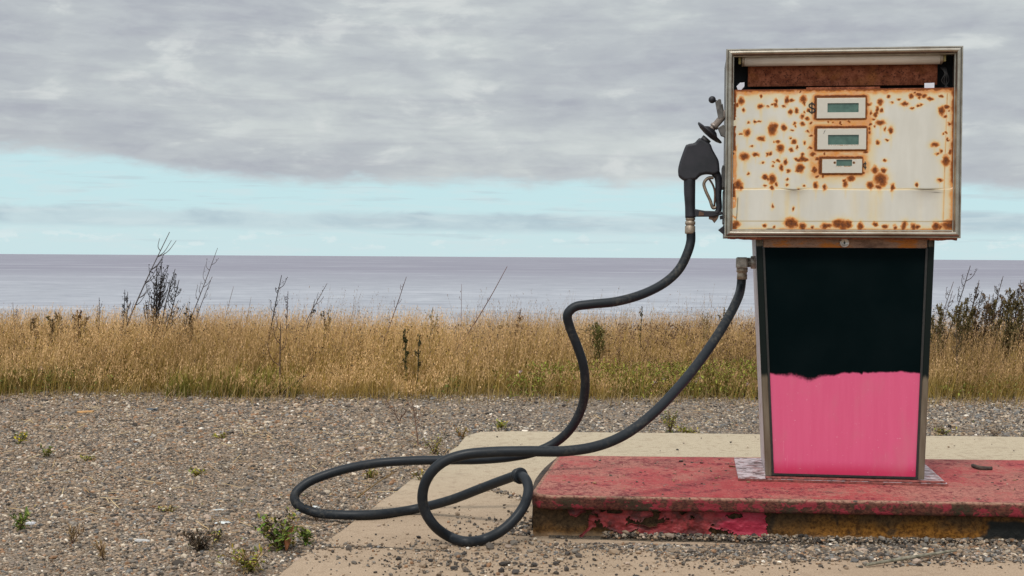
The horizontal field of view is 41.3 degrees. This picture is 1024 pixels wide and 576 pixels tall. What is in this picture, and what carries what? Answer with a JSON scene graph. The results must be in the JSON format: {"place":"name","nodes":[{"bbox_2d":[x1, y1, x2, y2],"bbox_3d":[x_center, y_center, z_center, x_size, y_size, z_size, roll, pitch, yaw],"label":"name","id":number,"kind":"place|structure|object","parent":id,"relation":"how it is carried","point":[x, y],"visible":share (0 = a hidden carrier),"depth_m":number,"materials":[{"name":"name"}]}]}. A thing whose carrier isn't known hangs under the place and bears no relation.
{"place":"outdoors","nodes":[
{"label":"outdoors","id":0,"kind":"place"},
{"bbox_2d":[0,284,1023,409],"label":"dry grass","id":1,"kind":"structure","parent":0,"point":[233,380],"depth_m":9.00,"materials":[{"name":"beige plant"}]},
{"bbox_2d":[988,288,1023,379],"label":"dead weed","id":2,"kind":"object","parent":1,"relation":"in","point":[1008,306],"visible":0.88,"depth_m":9.21,"materials":[{"name":"brown plant"}]},
{"bbox_2d":[0,254,1023,339],"bbox_3d":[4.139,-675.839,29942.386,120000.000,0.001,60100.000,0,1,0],"label":"sea","id":3,"kind":"structure","parent":0,"point":[43,281],"depth_m":436.08,"materials":[{"name":"liquid"}]},
{"bbox_2d":[0,381,1023,575],"bbox_3d":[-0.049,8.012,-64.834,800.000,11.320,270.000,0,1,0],"label":"ground","id":4,"kind":"structure","parent":0,"point":[34,566],"depth_m":6.00,"materials":[{"name":"grey gravel"}]},
{"bbox_2d":[10,303,24,348],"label":"dead weed","id":5,"kind":"object","parent":4,"relation":"on","point":[16,323],"visible":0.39,"depth_m":9.71,"materials":[{"name":"brown plant"}]},
{"bbox_2d":[8,507,31,530],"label":"weed","id":6,"kind":"object","parent":4,"relation":"on","point":[20,521],"visible":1,"depth_m":4.40,"materials":[{"name":"green plant"}]},
{"bbox_2d":[13,432,27,443],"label":"weed","id":7,"kind":"object","parent":4,"relation":"on","point":[21,435],"visible":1,"depth_m":6.36,"materials":[{"name":"green plant"}]},
{"bbox_2d":[28,314,40,353],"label":"dead weed","id":8,"kind":"object","parent":4,"relation":"on","point":[34,330],"visible":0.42,"depth_m":9.51,"materials":[{"name":"brown plant"}]},
{"bbox_2d":[40,443,54,456],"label":"weed","id":9,"kind":"object","parent":4,"relation":"on","point":[48,452],"visible":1,"depth_m":5.97,"materials":[{"name":"green plant"}]},
{"bbox_2d":[46,311,63,362],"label":"dead weed","id":10,"kind":"object","parent":4,"relation":"on","point":[57,320],"visible":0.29,"depth_m":9.60,"materials":[{"name":"brown plant"}]},
{"bbox_2d":[65,522,83,542],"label":"weed","id":11,"kind":"object","parent":4,"relation":"on","point":[70,533],"visible":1,"depth_m":4.19,"materials":[{"name":"brown plant"}]},
{"bbox_2d":[71,310,89,368],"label":"dead weed","id":12,"kind":"object","parent":4,"relation":"on","point":[80,316],"visible":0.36,"depth_m":9.64,"materials":[{"name":"brown plant"}]},
{"bbox_2d":[77,410,93,412],"bbox_3d":[-2.401,0.698,7.655,0.106,0.017,0.040,0,1,-20],"label":"stick","id":13,"kind":"object","parent":4,"relation":"on","point":[85,411],"visible":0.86,"depth_m":7.64,"materials":[{"name":"beige wood"}]},
{"bbox_2d":[80,455,95,460],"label":"weed","id":14,"kind":"object","parent":4,"relation":"on","point":[87,457],"visible":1,"depth_m":5.88,"materials":[{"name":"green plant"}]},
{"bbox_2d":[88,539,106,559],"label":"weed","id":15,"kind":"object","parent":4,"relation":"on","point":[101,548],"visible":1,"depth_m":3.96,"materials":[{"name":"beige plant"}]},
{"bbox_2d":[95,300,102,360],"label":"dead weed","id":16,"kind":"object","parent":4,"relation":"on","point":[99,316],"visible":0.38,"depth_m":9.81,"materials":[{"name":"plant"}]},
{"bbox_2d":[121,291,131,349],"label":"dead weed","id":17,"kind":"object","parent":4,"relation":"on","point":[123,304],"visible":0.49,"depth_m":9.80,"materials":[{"name":"plant"}]},
{"bbox_2d":[134,539,150,541],"bbox_3d":[-1.149,0.786,4.228,0.056,0.009,0.025,1,1,14],"label":"stone","id":18,"kind":"object","parent":4,"relation":"on","point":[140,540],"visible":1,"depth_m":4.22,"materials":[{"name":"white stone"}]},
{"bbox_2d":[115,232,175,354],"bbox_3d":[-2.677,0.129,9.806,0.503,1.070,0.058,0,1,0],"label":"dead weed","id":19,"kind":"object","parent":4,"relation":"on","point":[152,268],"visible":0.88,"depth_m":9.80,"materials":[{"name":"plant"}]},
{"bbox_2d":[145,270,179,349],"bbox_3d":[-2.497,0.262,9.715,0.247,0.800,0.091,0,1,0],"label":"dead weed","id":20,"kind":"object","parent":4,"relation":"on","point":[165,305],"visible":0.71,"depth_m":9.71,"materials":[{"name":"brown plant"}]},
{"bbox_2d":[143,259,184,367],"bbox_3d":[-2.475,0.220,9.726,0.317,0.885,0.170,0,1,0],"label":"dead weed","id":21,"kind":"object","parent":4,"relation":"on","point":[156,295],"visible":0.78,"depth_m":9.69,"materials":[{"name":"brown plant"}]},
{"bbox_2d":[157,505,177,511],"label":"weed","id":22,"kind":"object","parent":4,"relation":"on","point":[166,509],"visible":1,"depth_m":4.72,"materials":[{"name":"green plant"}]},
{"bbox_2d":[180,308,194,347],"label":"dead weed","id":23,"kind":"object","parent":4,"relation":"on","point":[190,324],"visible":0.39,"depth_m":9.62,"materials":[{"name":"brown plant"}]},
{"bbox_2d":[177,248,218,350],"bbox_3d":[-2.338,0.186,9.911,0.398,0.959,0.064,0,1,0],"label":"dead weed","id":24,"kind":"object","parent":4,"relation":"on","point":[202,288],"visible":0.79,"depth_m":9.90,"materials":[{"name":"brown plant"}]},
{"bbox_2d":[188,467,207,476],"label":"weed","id":25,"kind":"object","parent":4,"relation":"on","point":[196,473],"visible":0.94,"depth_m":5.46,"materials":[{"name":"green plant"}]},
{"bbox_2d":[177,524,220,551],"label":"weed","id":26,"kind":"object","parent":4,"relation":"on","point":[198,544],"visible":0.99,"depth_m":4.10,"materials":[{"name":"brown plant"}]},
{"bbox_2d":[187,277,211,344],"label":"dead weed","id":27,"kind":"object","parent":4,"relation":"on","point":[201,303],"visible":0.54,"depth_m":9.86,"materials":[{"name":"brown plant"}]},
{"bbox_2d":[207,528,224,540],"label":"weed","id":28,"kind":"object","parent":4,"relation":"on","point":[220,531],"visible":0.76,"depth_m":4.24,"materials":[{"name":"green plant"}]},
{"bbox_2d":[211,430,227,438],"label":"weed","id":29,"kind":"object","parent":4,"relation":"on","point":[218,436],"visible":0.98,"depth_m":6.60,"materials":[{"name":"green plant"}]},
{"bbox_2d":[218,543,269,573],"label":"weed","id":30,"kind":"object","parent":4,"relation":"on","point":[249,565],"visible":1,"depth_m":3.83,"materials":[{"name":"green plant"}]},
{"bbox_2d":[265,275,287,356],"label":"dead weed","id":31,"kind":"object","parent":4,"relation":"on","point":[275,305],"visible":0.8,"depth_m":9.61,"materials":[{"name":"plant"}]},
{"bbox_2d":[267,316,286,393],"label":"dead weed","id":32,"kind":"object","parent":4,"relation":"on","point":[280,349],"visible":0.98,"depth_m":8.56,"materials":[{"name":"brown plant"}]},
{"bbox_2d":[254,507,305,551],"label":"weed","id":33,"kind":"object","parent":4,"relation":"on","point":[283,537],"visible":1,"depth_m":4.11,"materials":[{"name":"green plant"}]},
{"bbox_2d":[281,294,288,360],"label":"dead weed","id":34,"kind":"object","parent":4,"relation":"on","point":[287,298],"visible":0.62,"depth_m":9.60,"materials":[{"name":"brown plant"}]},
{"bbox_2d":[277,373,308,396],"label":"dead weed","id":35,"kind":"object","parent":4,"relation":"on","point":[294,383],"visible":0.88,"depth_m":8.51,"materials":[{"name":"brown plant"}]},
{"bbox_2d":[284,284,326,364],"bbox_3d":[-1.472,0.313,9.516,0.361,0.698,0.038,0,1,0],"label":"dead weed","id":36,"kind":"object","parent":4,"relation":"on","point":[311,311],"visible":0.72,"depth_m":9.50,"materials":[{"name":"plant"}]},
{"bbox_2d":[298,528,314,545],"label":"weed","id":37,"kind":"object","parent":4,"relation":"on","point":[306,535],"visible":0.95,"depth_m":4.20,"materials":[{"name":"green plant"}]},
{"bbox_2d":[298,301,315,355],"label":"dead weed","id":38,"kind":"object","parent":4,"relation":"on","point":[308,322],"visible":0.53,"depth_m":9.51,"materials":[{"name":"plant"}]},
{"bbox_2d":[302,493,332,520],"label":"weed","id":39,"kind":"object","parent":4,"relation":"on","point":[315,519],"visible":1,"depth_m":4.56,"materials":[{"name":"green plant"}]},
{"bbox_2d":[320,310,331,359],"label":"dead weed","id":40,"kind":"object","parent":4,"relation":"on","point":[325,324],"visible":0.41,"depth_m":9.59,"materials":[{"name":"plant"}]},
{"bbox_2d":[361,468,377,478],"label":"weed","id":41,"kind":"object","parent":4,"relation":"on","point":[371,474],"visible":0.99,"depth_m":5.45,"materials":[{"name":"green plant"}]},
{"bbox_2d":[357,470,394,497],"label":"dry stalk","id":42,"kind":"object","parent":4,"relation":"on","point":[375,483],"visible":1,"depth_m":5.02,"materials":[{"name":"beige plant"}]},
{"bbox_2d":[377,279,405,356],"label":"dead weed","id":43,"kind":"object","parent":4,"relation":"on","point":[394,311],"visible":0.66,"depth_m":9.60,"materials":[{"name":"brown plant"}]},
{"bbox_2d":[384,397,408,420],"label":"dry stalk","id":44,"kind":"object","parent":4,"relation":"on","point":[390,408],"visible":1,"depth_m":7.42,"materials":[{"name":"brown plant"}]},
{"bbox_2d":[401,329,408,384],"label":"dead weed","id":45,"kind":"object","parent":4,"relation":"on","point":[405,340],"visible":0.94,"depth_m":8.81,"materials":[{"name":"green plant"}]},
{"bbox_2d":[407,399,422,444],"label":"dry stalk","id":46,"kind":"object","parent":4,"relation":"on","point":[415,419],"visible":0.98,"depth_m":6.41,"materials":[{"name":"brown plant"}]},
{"bbox_2d":[413,334,421,390],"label":"dead weed","id":47,"kind":"object","parent":4,"relation":"on","point":[418,352],"visible":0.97,"depth_m":8.81,"materials":[{"name":"plant"}]},
{"bbox_2d":[427,308,438,355],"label":"dead weed","id":48,"kind":"object","parent":4,"relation":"on","point":[430,316],"visible":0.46,"depth_m":9.61,"materials":[{"name":"brown plant"}]},
{"bbox_2d":[423,432,446,453],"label":"weed","id":49,"kind":"object","parent":4,"relation":"on","point":[436,446],"visible":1,"depth_m":6.12,"materials":[{"name":"green plant"}]},
{"bbox_2d":[459,284,461,353],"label":"dead weed","id":50,"kind":"object","parent":4,"relation":"on","point":[461,307],"visible":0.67,"depth_m":9.80,"materials":[{"name":"brown plant"}]},
{"bbox_2d":[454,425,468,438],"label":"weed","id":51,"kind":"object","parent":4,"relation":"on","point":[460,434],"visible":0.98,"depth_m":6.67,"materials":[{"name":"green plant"}]},
{"bbox_2d":[456,267,506,349],"bbox_3d":[-0.305,0.262,9.704,0.540,0.837,0.018,0,1,0],"label":"dead weed","id":52,"kind":"object","parent":4,"relation":"on","point":[484,306],"visible":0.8,"depth_m":9.70,"materials":[{"name":"plant"}]},
{"bbox_2d":[496,419,507,429],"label":"weed","id":53,"kind":"object","parent":4,"relation":"on","point":[499,425],"visible":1,"depth_m":7.04,"materials":[{"name":"green plant"}]},
{"bbox_2d":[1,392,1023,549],"bbox_3d":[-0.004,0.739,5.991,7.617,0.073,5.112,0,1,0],"label":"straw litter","id":54,"kind":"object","parent":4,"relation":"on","point":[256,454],"visible":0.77,"depth_m":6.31,"materials":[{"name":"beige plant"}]},
{"bbox_2d":[3,395,1023,550],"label":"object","id":55,"kind":"object","parent":4,"relation":"on","point":[324,485],"visible":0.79,"depth_m":5.73,"materials":[{"name":"green plant"}]},
{"bbox_2d":[512,309,522,366],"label":"dead weed","id":56,"kind":"object","parent":4,"relation":"on","point":[519,317],"visible":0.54,"depth_m":9.41,"materials":[{"name":"brown plant"}]},
{"bbox_2d":[588,322,605,367],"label":"dead weed","id":57,"kind":"object","parent":4,"relation":"on","point":[597,334],"visible":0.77,"depth_m":9.16,"materials":[{"name":"green plant"}]},
{"bbox_2d":[637,306,642,360],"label":"dead weed","id":58,"kind":"object","parent":4,"relation":"on","point":[641,314],"visible":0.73,"depth_m":9.41,"materials":[{"name":"brown plant"}]},
{"bbox_2d":[279,431,1023,575],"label":"concrete pad","id":59,"kind":"object","parent":4,"relation":"on","point":[448,480],"visible":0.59,"depth_m":4.33,"materials":[{"name":"beige concrete"}]},
{"bbox_2d":[311,546,441,550],"bbox_3d":[-0.396,0.782,4.096,0.415,0.002,0.054,0,1,5],"label":"crack","id":60,"kind":"object","parent":59,"relation":"on","point":[385,547],"visible":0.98,"depth_m":4.10,"materials":[{"name":"concrete"}]},
{"bbox_2d":[411,469,424,479],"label":"weed","id":61,"kind":"object","parent":59,"relation":"on","point":[419,477],"visible":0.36,"depth_m":5.36,"materials":[{"name":"green plant"}]},
{"bbox_2d":[290,232,745,546],"bbox_3d":[0.032,0.296,4.396,1.554,0.972,0.668,0,1,0],"label":"fuel hose","id":62,"kind":"object","parent":59,"relation":"on","point":[424,506],"visible":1,"depth_m":4.52,"materials":[{"name":"rubber"}]},
{"bbox_2d":[305,433,1023,575],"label":"loose rubble","id":63,"kind":"object","parent":59,"relation":"on","point":[990,552],"visible":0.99,"depth_m":4.08,"materials":[{"name":"gravel"}]},
{"bbox_2d":[548,535,988,545],"bbox_3d":[1.509,0.793,4.164,2.796,0.010,0.080,0,1,4],"label":"sandy grit","id":64,"kind":"object","parent":59,"relation":"on","point":[634,539],"visible":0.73,"depth_m":4.23,"materials":[{"name":"sand"}]},
{"bbox_2d":[532,456,1023,542],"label":"pump island","id":65,"kind":"structure","parent":59,"relation":"on","point":[574,507],"depth_m":4.26,"materials":[{"name":"red paint"}]},
{"bbox_2d":[560,459,1019,501],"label":"paint chips","id":66,"kind":"object","parent":65,"relation":"on","point":[726,470],"visible":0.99,"depth_m":4.59,"materials":[{"name":"paint"}]},
{"bbox_2d":[709,46,962,485],"bbox_3d":[1.088,-0.076,4.724,0.816,1.439,0.502,1,1,7],"label":"fuel pump","id":67,"kind":"object","parent":65,"relation":"on","point":[841,171],"visible":1,"depth_m":4.51,"materials":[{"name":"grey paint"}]},
{"bbox_2d":[678,110,724,233],"bbox_3d":[0.658,-0.399,4.673,0.174,0.426,0.108,1,1,8],"label":"fuel nozzle","id":68,"kind":"object","parent":67,"relation":"attached to","point":[699,158],"visible":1,"depth_m":4.66,"materials":[{"name":"black plastic"}]},
{"bbox_2d":[971,464,992,469],"bbox_3d":[1.665,0.638,4.838,0.041,0.016,0.084,-1,2,-40],"label":"stick","id":69,"kind":"object","parent":65,"relation":"on","point":[978,467],"visible":1,"depth_m":4.82,"materials":[{"name":"wood"}]},
{"bbox_2d":[865,549,956,565],"bbox_3d":[1.160,0.782,3.949,0.328,0.022,0.013,0,1,-24],"label":"wooden lath","id":70,"kind":"object","parent":59,"relation":"on","point":[907,558],"visible":1,"depth_m":3.94,"materials":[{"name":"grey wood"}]},
{"bbox_2d":[660,409,677,432],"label":"weed","id":71,"kind":"object","parent":4,"relation":"on","point":[669,421],"visible":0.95,"depth_m":7.00,"materials":[{"name":"green plant"}]},
{"bbox_2d":[674,423,699,432],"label":"weed","id":72,"kind":"object","parent":4,"relation":"on","point":[680,429],"visible":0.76,"depth_m":6.94,"materials":[{"name":"green plant"}]},
{"bbox_2d":[700,313,711,345],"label":"dead weed","id":73,"kind":"object","parent":4,"relation":"on","point":[703,320],"visible":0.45,"depth_m":9.44,"materials":[{"name":"brown plant"}]},
{"bbox_2d":[718,307,726,358],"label":"dead weed","id":74,"kind":"object","parent":4,"relation":"on","point":[719,320],"visible":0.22,"depth_m":9.41,"materials":[{"name":"brown plant"}]},
{"bbox_2d":[930,302,945,365],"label":"dead weed","id":75,"kind":"object","parent":4,"relation":"on","point":[941,317],"visible":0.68,"depth_m":9.30,"materials":[{"name":"brown plant"}]},
{"bbox_2d":[929,282,955,367],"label":"dead weed","id":76,"kind":"object","parent":4,"relation":"on","point":[947,309],"visible":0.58,"depth_m":9.38,"materials":[{"name":"plant"}]},
{"bbox_2d":[934,423,956,434],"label":"weed","id":77,"kind":"object","parent":4,"relation":"on","point":[938,430],"visible":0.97,"depth_m":6.92,"materials":[{"name":"green plant"}]},
{"bbox_2d":[952,329,960,392],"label":"dead weed","id":78,"kind":"object","parent":4,"relation":"on","point":[956,351],"visible":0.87,"depth_m":8.81,"materials":[{"name":"brown plant"}]},
{"bbox_2d":[943,267,976,348],"bbox_3d":[3.044,0.270,9.405,0.333,0.853,0.058,0,1,0],"label":"dead weed","id":79,"kind":"object","parent":4,"relation":"on","point":[959,301],"visible":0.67,"depth_m":9.40,"materials":[{"name":"plant"}]},
{"bbox_2d":[947,297,977,363],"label":"dead weed","id":80,"kind":"object","parent":4,"relation":"on","point":[967,325],"visible":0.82,"depth_m":9.25,"materials":[{"name":"plant"}]},
{"bbox_2d":[959,282,983,366],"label":"dead weed","id":81,"kind":"object","parent":4,"relation":"on","point":[976,289],"visible":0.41,"depth_m":9.45,"materials":[{"name":"brown plant"}]},
{"bbox_2d":[969,293,1011,370],"bbox_3d":[3.270,0.363,9.284,0.304,0.662,0.156,0,1,0],"label":"dead weed","id":82,"kind":"object","parent":4,"relation":"on","point":[987,306],"visible":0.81,"depth_m":9.30,"materials":[{"name":"plant"}]},
{"bbox_2d":[978,277,1002,362],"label":"dead weed","id":83,"kind":"object","parent":4,"relation":"on","point":[997,291],"visible":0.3,"depth_m":9.50,"materials":[{"name":"plant"}]},
{"bbox_2d":[982,425,1009,435],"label":"weed","id":84,"kind":"object","parent":4,"relation":"on","point":[1000,430],"visible":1,"depth_m":6.93,"materials":[{"name":"green plant"}]},
{"bbox_2d":[999,282,1023,368],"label":"dead weed","id":85,"kind":"object","parent":4,"relation":"on","point":[1007,293],"visible":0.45,"depth_m":9.33,"materials":[{"name":"plant"}]},
{"bbox_2d":[1002,280,1023,386],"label":"dead weed","id":86,"kind":"object","parent":4,"relation":"on","point":[1017,295],"visible":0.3,"depth_m":9.40,"materials":[{"name":"plant"}]},
{"bbox_2d":[0,0,1023,259],"label":"sky","id":87,"kind":"structure","parent":0,"point":[416,128],"materials":[{"name":"grey"}]}
]}

